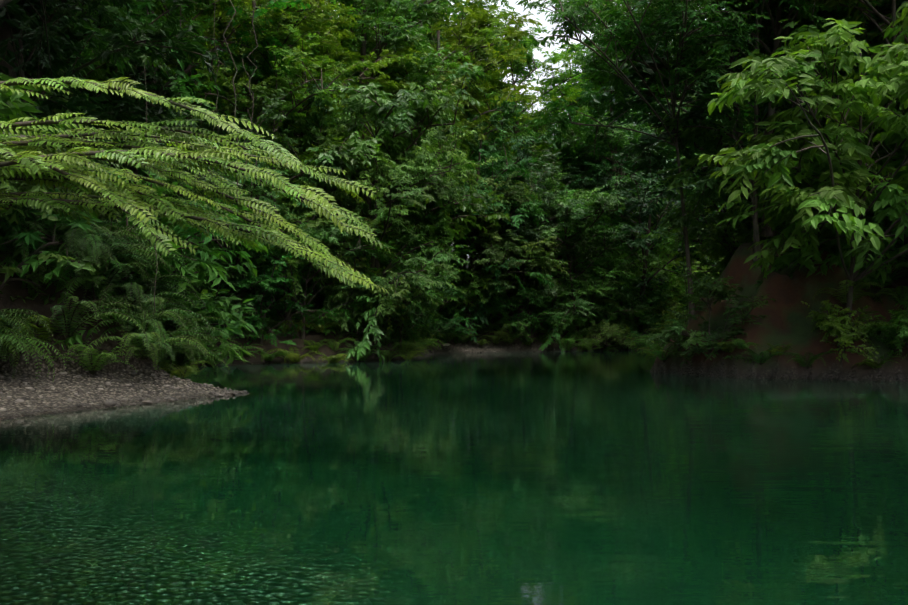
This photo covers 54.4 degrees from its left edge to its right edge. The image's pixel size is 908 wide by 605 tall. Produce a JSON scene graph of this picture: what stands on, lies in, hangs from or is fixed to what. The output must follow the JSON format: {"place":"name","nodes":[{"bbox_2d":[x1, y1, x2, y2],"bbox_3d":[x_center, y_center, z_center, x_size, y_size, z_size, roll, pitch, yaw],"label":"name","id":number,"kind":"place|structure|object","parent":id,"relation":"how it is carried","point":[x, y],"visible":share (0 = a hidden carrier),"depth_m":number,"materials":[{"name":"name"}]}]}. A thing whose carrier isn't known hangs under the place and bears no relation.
{"place":"outdoors","nodes":[
{"label":"outdoors","id":0,"kind":"place"},
{"bbox_2d":[0,350,907,604],"bbox_3d":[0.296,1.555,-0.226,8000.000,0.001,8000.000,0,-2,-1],"label":"river water","id":1,"kind":"structure","parent":0,"point":[616,477],"depth_m":8.49,"materials":[{"name":"green liquid"}]},
{"bbox_2d":[0,236,907,419],"bbox_3d":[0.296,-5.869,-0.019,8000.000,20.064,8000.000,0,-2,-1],"label":"terrain","id":2,"kind":"structure","parent":0,"point":[786,321],"depth_m":27.05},
{"bbox_2d":[0,17,16,133],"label":"canopy tree","id":3,"kind":"object","parent":2,"relation":"on","point":[5,32],"visible":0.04,"depth_m":23.30,"materials":[{"name":"green plant"}]},
{"bbox_2d":[0,317,81,364],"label":"fern","id":4,"kind":"object","parent":2,"relation":"on","point":[31,338],"visible":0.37,"depth_m":17.98,"materials":[{"name":"green plant"}]},
{"bbox_2d":[0,73,89,193],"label":"tree","id":5,"kind":"object","parent":2,"relation":"on","point":[18,106],"visible":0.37,"depth_m":17.15,"materials":[{"name":"green plant"}]},
{"bbox_2d":[6,308,93,345],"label":"fern","id":6,"kind":"object","parent":2,"relation":"on","point":[44,332],"visible":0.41,"depth_m":18.73,"materials":[{"name":"green plant"}]},
{"bbox_2d":[0,75,101,257],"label":"shrub","id":7,"kind":"object","parent":2,"relation":"on","point":[16,252],"visible":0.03,"depth_m":19.44,"materials":[{"name":"green plant"}]},
{"bbox_2d":[0,0,104,97],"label":"dark tree","id":8,"kind":"object","parent":2,"relation":"on","point":[46,60],"visible":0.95,"depth_m":19.88,"materials":[{"name":"green plant"}]},
{"bbox_2d":[0,118,117,311],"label":"shrub","id":9,"kind":"object","parent":2,"relation":"on","point":[63,259],"visible":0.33,"depth_m":18.48,"materials":[{"name":"green plant"}]},
{"bbox_2d":[0,0,122,133],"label":"tree","id":10,"kind":"object","parent":2,"relation":"on","point":[12,6],"visible":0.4,"depth_m":21.35,"materials":[{"name":"green plant"}]},
{"bbox_2d":[23,0,165,75],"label":"tree","id":11,"kind":"object","parent":2,"relation":"on","point":[121,12],"visible":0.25,"depth_m":25.74,"materials":[{"name":"green plant"}]},
{"bbox_2d":[17,18,174,213],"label":"tree","id":12,"kind":"object","parent":2,"relation":"on","point":[93,70],"visible":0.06,"depth_m":31.80,"materials":[{"name":"green plant"}]},
{"bbox_2d":[2,237,195,290],"bbox_3d":[-8.227,-0.737,20.221,4.143,1.444,3.879,1,-2,-42],"label":"fern","id":13,"kind":"object","parent":2,"relation":"on","point":[119,261],"visible":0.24,"depth_m":19.98,"materials":[{"name":"green plant"}]},
{"bbox_2d":[45,338,159,374],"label":"fern","id":14,"kind":"object","parent":2,"relation":"on","point":[94,359],"visible":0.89,"depth_m":19.09,"materials":[{"name":"green plant"}]},
{"bbox_2d":[0,183,229,380],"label":"fern bank","id":15,"kind":"structure","parent":2,"relation":"on","point":[164,349],"depth_m":19.55,"materials":[{"name":"green plant"}]},
{"bbox_2d":[0,0,248,161],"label":"tree","id":16,"kind":"object","parent":2,"relation":"on","point":[194,48],"visible":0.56,"depth_m":24.23,"materials":[{"name":"green plant"}]},
{"bbox_2d":[0,162,267,349],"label":"shrub","id":17,"kind":"object","parent":2,"relation":"on","point":[34,238],"visible":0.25,"depth_m":20.50,"materials":[{"name":"green plant"}]},
{"bbox_2d":[57,0,250,243],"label":"tree","id":18,"kind":"object","parent":2,"relation":"on","point":[192,13],"visible":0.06,"depth_m":37.63,"materials":[{"name":"green plant"}]},
{"bbox_2d":[53,0,293,243],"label":"tree","id":19,"kind":"object","parent":2,"relation":"on","point":[139,76],"visible":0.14,"depth_m":34.73,"materials":[{"name":"green plant"}]},
{"bbox_2d":[97,0,262,222],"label":"canopy tree","id":20,"kind":"object","parent":2,"relation":"on","point":[219,26],"visible":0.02,"depth_m":45.24,"materials":[{"name":"green plant"}]},
{"bbox_2d":[158,360,211,378],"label":"fern","id":21,"kind":"object","parent":2,"relation":"on","point":[180,371],"visible":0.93,"depth_m":20.79,"materials":[{"name":"green plant"}]},
{"bbox_2d":[114,239,257,365],"bbox_3d":[-9.297,0.606,23.398,8.970,5.245,6.350,-1,-2,36],"label":"shrub","id":22,"kind":"object","parent":2,"relation":"on","point":[214,307],"visible":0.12,"depth_m":22.18,"materials":[{"name":"green plant"}]},
{"bbox_2d":[0,77,391,293],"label":"pinnate tree","id":23,"kind":"object","parent":2,"relation":"on","point":[27,156],"visible":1,"depth_m":11.20,"materials":[{"name":"green plant"}]},
{"bbox_2d":[82,0,310,321],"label":"canopy tree","id":24,"kind":"object","parent":2,"relation":"on","point":[170,85],"visible":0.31,"depth_m":38.07,"materials":[{"name":"green plant"}]},
{"bbox_2d":[154,242,239,339],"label":"shrub","id":25,"kind":"object","parent":2,"relation":"on","point":[193,255],"visible":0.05,"depth_m":35.83,"materials":[{"name":"green plant"}]},
{"bbox_2d":[167,245,263,339],"bbox_3d":[-10.320,-0.360,37.449,4.907,5.105,4.689,1,-2,-19],"label":"shrub","id":26,"kind":"object","parent":2,"relation":"on","point":[240,294],"visible":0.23,"depth_m":37.63,"materials":[{"name":"green plant"}]},
{"bbox_2d":[122,113,321,335],"bbox_3d":[-9.970,-3.516,38.012,9.036,10.006,9.436,0,-2,-1],"label":"light tree","id":27,"kind":"object","parent":2,"relation":"on","point":[251,188],"visible":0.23,"depth_m":37.78,"materials":[{"name":"green plant"}]},
{"bbox_2d":[94,0,421,316],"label":"canopy tree","id":28,"kind":"object","parent":2,"relation":"on","point":[326,46],"visible":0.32,"depth_m":43.87,"materials":[{"name":"green plant"}]},
{"bbox_2d":[158,49,361,299],"bbox_3d":[-10.234,-5.528,42.639,10.322,14.016,10.072,1,-2,-34],"label":"tree","id":29,"kind":"object","parent":2,"relation":"on","point":[283,142],"visible":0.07,"depth_m":41.71,"materials":[{"name":"green plant"}]},
{"bbox_2d":[157,0,384,335],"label":"tree","id":30,"kind":"object","parent":2,"relation":"on","point":[283,83],"visible":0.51,"depth_m":38.77,"materials":[{"name":"green plant"}]},
{"bbox_2d":[214,248,343,346],"bbox_3d":[-8.332,-0.210,38.626,5.868,4.374,4.794,0,-2,14],"label":"shrub","id":31,"kind":"object","parent":2,"relation":"on","point":[272,280],"visible":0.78,"depth_m":38.20,"materials":[{"name":"green plant"}]},
{"bbox_2d":[267,347,327,363],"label":"fern","id":32,"kind":"object","parent":2,"relation":"on","point":[292,354],"visible":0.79,"depth_m":38.22,"materials":[{"name":"green plant"}]},
{"bbox_2d":[244,252,352,331],"bbox_3d":[-7.913,-0.152,42.325,6.036,6.872,5.554,1,-2,-31],"label":"shrub","id":33,"kind":"object","parent":2,"relation":"on","point":[320,300],"visible":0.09,"depth_m":42.73,"materials":[{"name":"green plant"}]},
{"bbox_2d":[206,0,398,294],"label":"tree","id":34,"kind":"object","parent":2,"relation":"on","point":[345,40],"visible":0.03,"depth_m":49.18,"materials":[{"name":"green plant"}]},
{"bbox_2d":[221,213,397,341],"bbox_3d":[-6.588,-0.721,40.175,7.206,6.439,6.652,1,-2,-33],"label":"shrub","id":35,"kind":"object","parent":2,"relation":"on","point":[313,279],"visible":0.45,"depth_m":40.39,"materials":[{"name":"green plant"}]},
{"bbox_2d":[211,87,420,313],"bbox_3d":[-8.115,-4.926,44.928,11.735,11.599,12.336,1,-2,-43],"label":"tree","id":36,"kind":"object","parent":2,"relation":"on","point":[340,199],"visible":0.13,"depth_m":42.91,"materials":[{"name":"green plant"}]},
{"bbox_2d":[320,255,416,340],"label":"shrub","id":37,"kind":"object","parent":2,"relation":"on","point":[361,263],"visible":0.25,"depth_m":41.02,"materials":[{"name":"green plant"}]},
{"bbox_2d":[316,0,432,233],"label":"tree","id":38,"kind":"object","parent":2,"relation":"on","point":[351,47],"visible":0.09,"depth_m":52.11,"materials":[{"name":"green plant"}]},
{"bbox_2d":[247,61,508,361],"bbox_3d":[-3.799,-4.134,44.203,12.426,14.080,13.201,-1,-2,43],"label":"tree","id":39,"kind":"object","parent":2,"relation":"on","point":[306,134],"visible":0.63,"depth_m":42.32,"materials":[{"name":"green plant"}]},
{"bbox_2d":[329,0,435,101],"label":"canopy tree","id":40,"kind":"object","parent":2,"relation":"on","point":[374,35],"visible":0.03,"depth_m":56.82,"materials":[{"name":"green plant"}]},
{"bbox_2d":[297,0,483,216],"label":"canopy tree","id":41,"kind":"object","parent":2,"relation":"on","point":[408,21],"visible":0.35,"depth_m":47.92,"materials":[{"name":"green plant"}]},
{"bbox_2d":[283,97,500,341],"bbox_3d":[-3.499,-3.978,41.522,9.429,11.849,9.750,-2,-2,43],"label":"light tree","id":42,"kind":"object","parent":2,"relation":"on","point":[401,174],"visible":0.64,"depth_m":40.96,"materials":[{"name":"green plant"}]},
{"bbox_2d":[316,149,483,316],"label":"tree","id":43,"kind":"object","parent":2,"relation":"on","point":[457,264],"visible":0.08,"depth_m":54.04,"materials":[{"name":"green plant"}]},
{"bbox_2d":[297,79,509,329],"bbox_3d":[-2.523,-4.819,47.757,9.788,14.363,11.684,-1,-2,28],"label":"tree","id":44,"kind":"object","parent":2,"relation":"on","point":[473,193],"visible":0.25,"depth_m":46.62,"materials":[{"name":"green plant"}]},
{"bbox_2d":[383,250,439,335],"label":"shrub","id":45,"kind":"object","parent":2,"relation":"on","point":[419,319],"visible":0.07,"depth_m":50.23,"materials":[{"name":"green plant"}]},
{"bbox_2d":[366,257,463,352],"bbox_3d":[-2.483,0.534,43.735,5.522,5.482,6.159,0,-2,-14],"label":"shrub","id":46,"kind":"object","parent":2,"relation":"on","point":[434,279],"visible":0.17,"depth_m":42.56,"materials":[{"name":"green plant"}]},
{"bbox_2d":[0,343,870,413],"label":"gravel shore","id":47,"kind":"structure","parent":2,"relation":"on","point":[110,402],"depth_m":18.73,"materials":[{"name":"grey gravel"}]},
{"bbox_2d":[415,268,478,345],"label":"shrub","id":48,"kind":"object","parent":2,"relation":"on","point":[451,325],"visible":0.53,"depth_m":52.54,"materials":[{"name":"green plant"}]},
{"bbox_2d":[11,0,888,313],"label":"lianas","id":49,"kind":"object","parent":2,"relation":"on","point":[257,134],"visible":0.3,"depth_m":18.54,"materials":[{"name":"green plant"}]},
{"bbox_2d":[341,0,576,310],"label":"canopy tree","id":50,"kind":"object","parent":2,"relation":"on","point":[476,22],"visible":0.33,"depth_m":57.72,"materials":[{"name":"green plant"}]},
{"bbox_2d":[406,0,533,261],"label":"canopy tree","id":51,"kind":"object","parent":2,"relation":"on","point":[434,41],"visible":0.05,"depth_m":65.29,"materials":[{"name":"green plant"}]},
{"bbox_2d":[437,268,507,342],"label":"shrub","id":52,"kind":"object","parent":2,"relation":"on","point":[476,284],"visible":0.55,"depth_m":54.72,"materials":[{"name":"green plant"}]},
{"bbox_2d":[442,281,509,335],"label":"shrub","id":53,"kind":"object","parent":2,"relation":"on","point":[495,306],"visible":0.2,"depth_m":55.50,"materials":[{"name":"green plant"}]},
{"bbox_2d":[414,100,540,285],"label":"tree","id":54,"kind":"object","parent":2,"relation":"on","point":[507,113],"visible":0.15,"depth_m":58.90,"materials":[{"name":"green plant"}]},
{"bbox_2d":[415,125,558,342],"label":"tree","id":55,"kind":"object","parent":2,"relation":"on","point":[517,215],"visible":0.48,"depth_m":54.65,"materials":[{"name":"green plant"}]},
{"bbox_2d":[429,171,569,328],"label":"light tree","id":56,"kind":"object","parent":2,"relation":"on","point":[493,247],"visible":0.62,"depth_m":54.93,"materials":[{"name":"green plant"}]},
{"bbox_2d":[467,104,552,300],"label":"tree","id":57,"kind":"object","parent":2,"relation":"on","point":[534,130],"visible":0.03,"depth_m":72.54,"materials":[{"name":"green plant"}]},
{"bbox_2d":[487,262,549,319],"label":"shrub","id":58,"kind":"object","parent":2,"relation":"on","point":[510,280],"visible":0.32,"depth_m":59.29,"materials":[{"name":"green plant"}]},
{"bbox_2d":[468,178,568,323],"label":"canopy tree","id":59,"kind":"object","parent":2,"relation":"on","point":[511,312],"visible":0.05,"depth_m":60.03,"materials":[{"name":"green plant"}]},
{"bbox_2d":[452,137,613,331],"bbox_3d":[4.590,-4.478,59.196,12.334,13.008,9.066,1,-2,-24],"label":"tree","id":60,"kind":"object","parent":2,"relation":"on","point":[552,219],"visible":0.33,"depth_m":57.50,"materials":[{"name":"green plant"}]},
{"bbox_2d":[499,282,566,344],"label":"shrub","id":61,"kind":"object","parent":2,"relation":"on","point":[534,300],"visible":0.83,"depth_m":56.04,"materials":[{"name":"green plant"}]},
{"bbox_2d":[475,147,595,305],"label":"tree","id":62,"kind":"object","parent":2,"relation":"on","point":[576,179],"visible":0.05,"depth_m":65.17,"materials":[{"name":"green plant"}]},
{"bbox_2d":[468,123,603,311],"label":"tree","id":63,"kind":"object","parent":2,"relation":"on","point":[544,150],"visible":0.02,"depth_m":68.53,"materials":[{"name":"green plant"}]},
{"bbox_2d":[463,12,609,267],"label":"canopy tree","id":64,"kind":"object","parent":2,"relation":"on","point":[518,65],"visible":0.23,"depth_m":71.16,"materials":[{"name":"green plant"}]},
{"bbox_2d":[514,269,586,333],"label":"shrub","id":65,"kind":"object","parent":2,"relation":"on","point":[574,321],"visible":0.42,"depth_m":57.56,"materials":[{"name":"green plant"}]},
{"bbox_2d":[528,277,588,329],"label":"shrub","id":66,"kind":"object","parent":2,"relation":"on","point":[559,300],"visible":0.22,"depth_m":59.35,"materials":[{"name":"green plant"}]},
{"bbox_2d":[533,168,593,290],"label":"canopy tree","id":67,"kind":"object","parent":2,"relation":"on","point":[577,194],"visible":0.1,"depth_m":64.27,"materials":[{"name":"green plant"}]},
{"bbox_2d":[546,330,592,351],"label":"fern","id":68,"kind":"object","parent":2,"relation":"on","point":[568,344],"visible":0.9,"depth_m":56.48,"materials":[{"name":"green plant"}]},
{"bbox_2d":[507,189,645,323],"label":"tree","id":69,"kind":"object","parent":2,"relation":"on","point":[632,276],"visible":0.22,"depth_m":61.70,"materials":[{"name":"green plant"}]},
{"bbox_2d":[502,175,662,351],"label":"tree","id":70,"kind":"object","parent":2,"relation":"on","point":[598,200],"visible":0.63,"depth_m":58.56,"materials":[{"name":"green plant"}]},
{"bbox_2d":[541,67,628,236],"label":"canopy tree","id":71,"kind":"object","parent":2,"relation":"on","point":[565,167],"visible":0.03,"depth_m":81.85,"materials":[{"name":"green plant"}]},
{"bbox_2d":[558,279,626,343],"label":"tree fern","id":72,"kind":"object","parent":2,"relation":"on","point":[592,298],"visible":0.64,"depth_m":59.00,"materials":[{"name":"green plant"}]},
{"bbox_2d":[533,150,663,278],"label":"tree","id":73,"kind":"object","parent":2,"relation":"on","point":[567,178],"visible":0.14,"depth_m":68.49,"materials":[{"name":"green plant"}]},
{"bbox_2d":[557,266,647,336],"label":"shrub","id":74,"kind":"object","parent":2,"relation":"on","point":[596,291],"visible":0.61,"depth_m":58.72,"materials":[{"name":"green plant"}]},
{"bbox_2d":[569,318,636,350],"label":"bush","id":75,"kind":"object","parent":2,"relation":"on","point":[607,334],"visible":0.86,"depth_m":58.14,"materials":[{"name":"green plant"}]},
{"bbox_2d":[536,0,702,188],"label":"emergent tree","id":76,"kind":"object","parent":2,"relation":"on","point":[595,10],"visible":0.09,"depth_m":84.53,"materials":[{"name":"green plant"}]},
{"bbox_2d":[547,30,697,266],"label":"canopy tree","id":77,"kind":"object","parent":2,"relation":"on","point":[609,138],"visible":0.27,"depth_m":66.72,"materials":[{"name":"green plant"}]},
{"bbox_2d":[477,0,770,321],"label":"slender tree","id":78,"kind":"object","parent":2,"relation":"on","point":[629,28],"visible":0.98,"depth_m":29.59,"materials":[{"name":"green plant"}]},
{"bbox_2d":[550,186,697,322],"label":"tree","id":79,"kind":"object","parent":2,"relation":"on","point":[662,274],"visible":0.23,"depth_m":65.64,"materials":[{"name":"green plant"}]},
{"bbox_2d":[546,80,717,239],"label":"canopy tree","id":80,"kind":"object","parent":2,"relation":"on","point":[568,160],"visible":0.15,"depth_m":71.17,"materials":[{"name":"green plant"}]},
{"bbox_2d":[590,181,687,291],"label":"tree","id":81,"kind":"object","parent":2,"relation":"on","point":[635,234],"visible":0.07,"depth_m":69.25,"materials":[{"name":"green plant"}]},
{"bbox_2d":[612,291,667,349],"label":"shrub","id":82,"kind":"object","parent":2,"relation":"on","point":[639,307],"visible":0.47,"depth_m":61.19,"materials":[{"name":"green plant"}]},
{"bbox_2d":[584,117,728,334],"bbox_3d":[14.567,-5.270,62.391,10.662,15.428,14.572,0,-2,7],"label":"tree","id":83,"kind":"object","parent":2,"relation":"on","point":[659,152],"visible":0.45,"depth_m":62.26,"materials":[{"name":"green plant"}]},
{"bbox_2d":[569,37,751,267],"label":"canopy tree","id":84,"kind":"object","parent":2,"relation":"on","point":[623,172],"visible":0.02,"depth_m":76.74,"materials":[{"name":"green plant"}]},
{"bbox_2d":[630,341,691,365],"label":"bank fern","id":85,"kind":"object","parent":2,"relation":"on","point":[657,352],"visible":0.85,"depth_m":30.02,"materials":[{"name":"green plant"}]},
{"bbox_2d":[643,296,686,332],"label":"shrub","id":86,"kind":"object","parent":2,"relation":"on","point":[655,310],"visible":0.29,"depth_m":65.18,"materials":[{"name":"green plant"}]},
{"bbox_2d":[635,229,720,305],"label":"tree","id":87,"kind":"object","parent":2,"relation":"on","point":[676,262],"visible":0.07,"depth_m":67.89,"materials":[{"name":"green plant"}]},
{"bbox_2d":[632,115,736,257],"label":"tree","id":88,"kind":"object","parent":2,"relation":"on","point":[703,165],"visible":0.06,"depth_m":72.78,"materials":[{"name":"green plant"}]},
{"bbox_2d":[646,261,774,367],"bbox_3d":[8.536,0.407,28.728,4.064,3.556,3.248,-2,-2,45],"label":"bank shrub","id":89,"kind":"object","parent":2,"relation":"on","point":[720,293],"visible":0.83,"depth_m":28.48,"materials":[{"name":"green plant"}]},
{"bbox_2d":[637,180,784,318],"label":"tree","id":90,"kind":"object","parent":2,"relation":"on","point":[698,225],"visible":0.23,"depth_m":37.67,"materials":[{"name":"green plant"}]},
{"bbox_2d":[642,0,805,236],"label":"tree","id":91,"kind":"object","parent":2,"relation":"on","point":[702,132],"visible":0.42,"depth_m":30.71,"materials":[{"name":"green plant"}]},
{"bbox_2d":[692,204,760,272],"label":"shrub","id":92,"kind":"object","parent":2,"relation":"on","point":[732,243],"visible":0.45,"depth_m":34.44,"materials":[{"name":"green plant"}]},
{"bbox_2d":[577,0,907,228],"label":"tree","id":93,"kind":"object","parent":2,"relation":"on","point":[647,72],"visible":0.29,"depth_m":34.37,"materials":[{"name":"green plant"}]},
{"bbox_2d":[637,0,878,262],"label":"slender tree","id":94,"kind":"object","parent":2,"relation":"on","point":[805,8],"visible":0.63,"depth_m":29.75,"materials":[{"name":"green plant"}]},
{"bbox_2d":[673,0,849,228],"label":"tree","id":95,"kind":"object","parent":2,"relation":"on","point":[766,30],"visible":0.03,"depth_m":38.59,"materials":[{"name":"green plant"}]},
{"bbox_2d":[732,343,793,364],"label":"bank fern","id":96,"kind":"object","parent":2,"relation":"on","point":[760,359],"visible":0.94,"depth_m":26.92,"materials":[{"name":"green plant"}]},
{"bbox_2d":[697,2,907,341],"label":"broadleaf tree","id":97,"kind":"object","parent":2,"relation":"on","point":[831,183],"visible":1,"depth_m":24.59,"materials":[{"name":"green plant"}]},
{"bbox_2d":[728,145,891,275],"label":"tree","id":98,"kind":"object","parent":2,"relation":"on","point":[766,204],"visible":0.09,"depth_m":30.37,"materials":[{"name":"green plant"}]},
{"bbox_2d":[784,351,841,368],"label":"bank fern","id":99,"kind":"object","parent":2,"relation":"on","point":[810,360],"visible":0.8,"depth_m":26.58,"materials":[{"name":"green plant"}]},
{"bbox_2d":[737,0,907,246],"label":"tree","id":100,"kind":"object","parent":2,"relation":"on","point":[893,16],"visible":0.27,"depth_m":29.99,"materials":[{"name":"green plant"}]},
{"bbox_2d":[759,0,907,65],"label":"tree","id":101,"kind":"object","parent":2,"relation":"on","point":[835,3],"visible":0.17,"depth_m":29.22,"materials":[{"name":"green plant"}]},
{"bbox_2d":[772,0,907,238],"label":"tree","id":102,"kind":"object","parent":2,"relation":"on","point":[864,53],"visible":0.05,"depth_m":31.76,"materials":[{"name":"green plant"}]},
{"bbox_2d":[801,300,881,367],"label":"bank shrub","id":103,"kind":"object","parent":2,"relation":"on","point":[837,325],"visible":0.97,"depth_m":25.97,"materials":[{"name":"green plant"}]},
{"bbox_2d":[790,188,907,296],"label":"shrub","id":104,"kind":"object","parent":2,"relation":"on","point":[901,262],"visible":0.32,"depth_m":28.02,"materials":[{"name":"green plant"}]},
{"bbox_2d":[853,318,907,351],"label":"bank fern","id":105,"kind":"object","parent":2,"relation":"on","point":[892,346],"visible":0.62,"depth_m":25.72,"materials":[{"name":"green plant"}]},
{"bbox_2d":[858,307,907,360],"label":"bank shrub","id":106,"kind":"object","parent":2,"relation":"on","point":[904,328],"visible":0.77,"depth_m":25.57,"materials":[{"name":"green plant"}]},
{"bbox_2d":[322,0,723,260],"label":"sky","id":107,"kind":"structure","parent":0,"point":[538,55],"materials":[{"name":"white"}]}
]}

